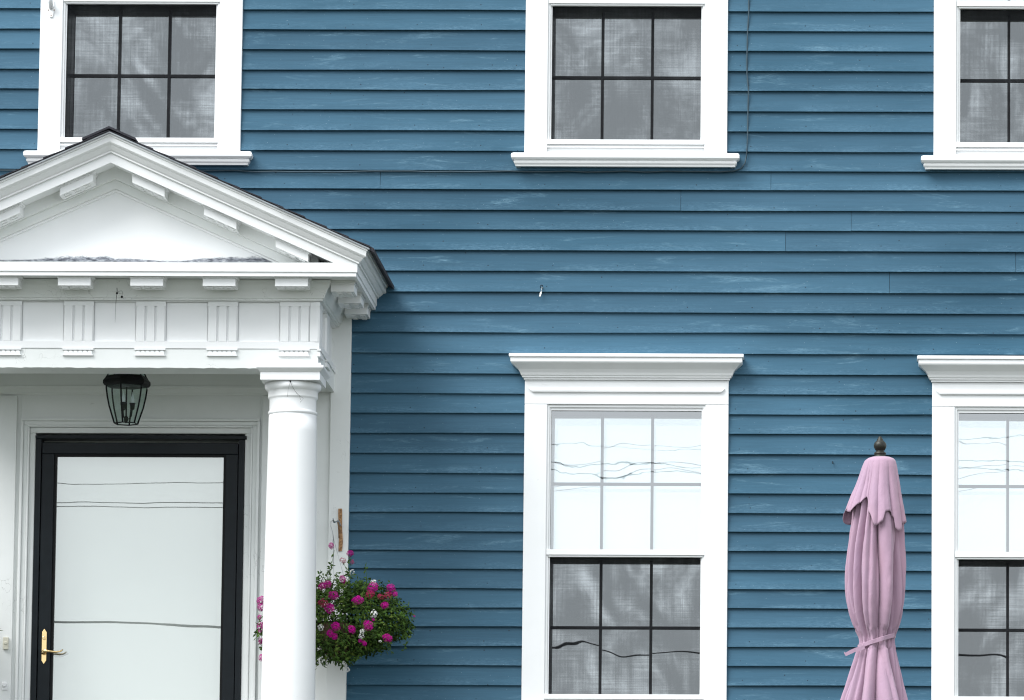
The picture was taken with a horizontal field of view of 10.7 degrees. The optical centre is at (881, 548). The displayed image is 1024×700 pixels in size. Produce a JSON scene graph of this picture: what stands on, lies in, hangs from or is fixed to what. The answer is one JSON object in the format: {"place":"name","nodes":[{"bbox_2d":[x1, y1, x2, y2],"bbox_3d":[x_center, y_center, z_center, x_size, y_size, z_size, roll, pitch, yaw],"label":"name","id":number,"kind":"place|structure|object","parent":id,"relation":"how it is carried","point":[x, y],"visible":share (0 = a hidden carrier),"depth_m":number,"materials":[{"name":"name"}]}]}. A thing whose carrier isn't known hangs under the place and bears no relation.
{"place":"outdoors","nodes":[
{"label":"outdoors","id":0,"kind":"place"},
{"bbox_3d":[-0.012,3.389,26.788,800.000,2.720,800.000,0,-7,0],"label":"ground","id":1,"kind":"structure","parent":0,"visible":0},
{"bbox_2d":[0,0,1023,699],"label":"house","id":2,"kind":"structure","parent":1,"relation":"on","point":[602,466],"depth_m":27.28,"materials":[{"name":"blue paint"}]},
{"bbox_2d":[2,682,7,689],"bbox_3d":[-4.372,0.684,27.053,0.029,0.042,0.020,0,-7,0],"label":"door chime box","id":3,"kind":"object","parent":2,"relation":"attached to","point":[4,685],"visible":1,"depth_m":27.05,"materials":[{"name":"white paint"}]},
{"bbox_2d":[3,637,8,648],"bbox_3d":[-4.370,0.472,27.080,0.026,0.061,0.016,0,-7,0],"label":"doorbell","id":4,"kind":"object","parent":2,"relation":"attached to","point":[5,642],"visible":1,"depth_m":27.08,"materials":[{"name":"beige plastic"}]},
{"bbox_2d":[48,0,54,16],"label":"flag bracket","id":5,"kind":"object","parent":2,"relation":"attached to","point":[51,6],"visible":1,"depth_m":27.47,"materials":[{"name":"white metal"}]},
{"bbox_2d":[103,374,150,425],"bbox_3d":[-3.733,-0.783,26.833,0.224,0.337,0.239,0,-7,0],"label":"porch lantern","id":6,"kind":"object","parent":2,"relation":"hanging from","point":[132,382],"visible":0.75,"depth_m":26.79,"materials":[{"name":"black metal"}]},
{"bbox_2d":[23,0,252,165],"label":"window","id":7,"kind":"structure","parent":2,"relation":"in","point":[166,75],"depth_m":27.47,"materials":[{"name":"white paint"}]},
{"bbox_2d":[30,435,246,699],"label":"storm door","id":8,"kind":"structure","parent":2,"relation":"in","point":[138,543],"depth_m":27.24,"materials":[{"name":"white glass"}]},
{"bbox_2d":[333,509,342,550],"bbox_3d":[-2.707,-0.112,26.999,0.025,0.215,0.313,0,-7,0],"label":"wall bracket","id":9,"kind":"object","parent":2,"relation":"attached to","point":[340,533],"depth_m":27.14,"materials":[{"name":"wood"}]},
{"bbox_2d":[253,520,415,671],"bbox_3d":[-2.699,0.234,26.810,0.809,0.763,0.521,0,-7,0],"label":"hanging basket","id":10,"kind":"object","parent":9,"relation":"hanging from","point":[340,639],"visible":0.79,"depth_m":26.71,"materials":[{"name":"green plant"}]},
{"bbox_2d":[0,0,749,172],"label":"wall cable","id":11,"kind":"object","parent":2,"relation":"attached to","point":[528,171],"depth_m":27.38,"materials":[{"name":"blue"}]},
{"bbox_2d":[511,0,739,167],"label":"window","id":12,"kind":"structure","parent":2,"relation":"in","point":[609,83],"depth_m":27.46,"materials":[{"name":"white paint"}]},
{"bbox_2d":[509,353,743,699],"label":"window","id":13,"kind":"structure","parent":2,"relation":"in","point":[625,508],"depth_m":27.24,"materials":[{"name":"white paint"}]},
{"bbox_2d":[917,356,1023,699],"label":"window","id":14,"kind":"structure","parent":2,"relation":"in","point":[977,650],"depth_m":27.23,"materials":[{"name":"white paint"}]},
{"bbox_2d":[921,0,1023,169],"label":"window","id":15,"kind":"structure","parent":2,"relation":"in","point":[979,44],"depth_m":27.46,"materials":[{"name":"white paint"}]},
{"bbox_2d":[840,436,907,699],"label":"patio umbrella","id":16,"kind":"object","parent":1,"relation":"on","point":[874,516],"visible":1,"depth_m":25.57,"materials":[{"name":"fabric"}]}
]}

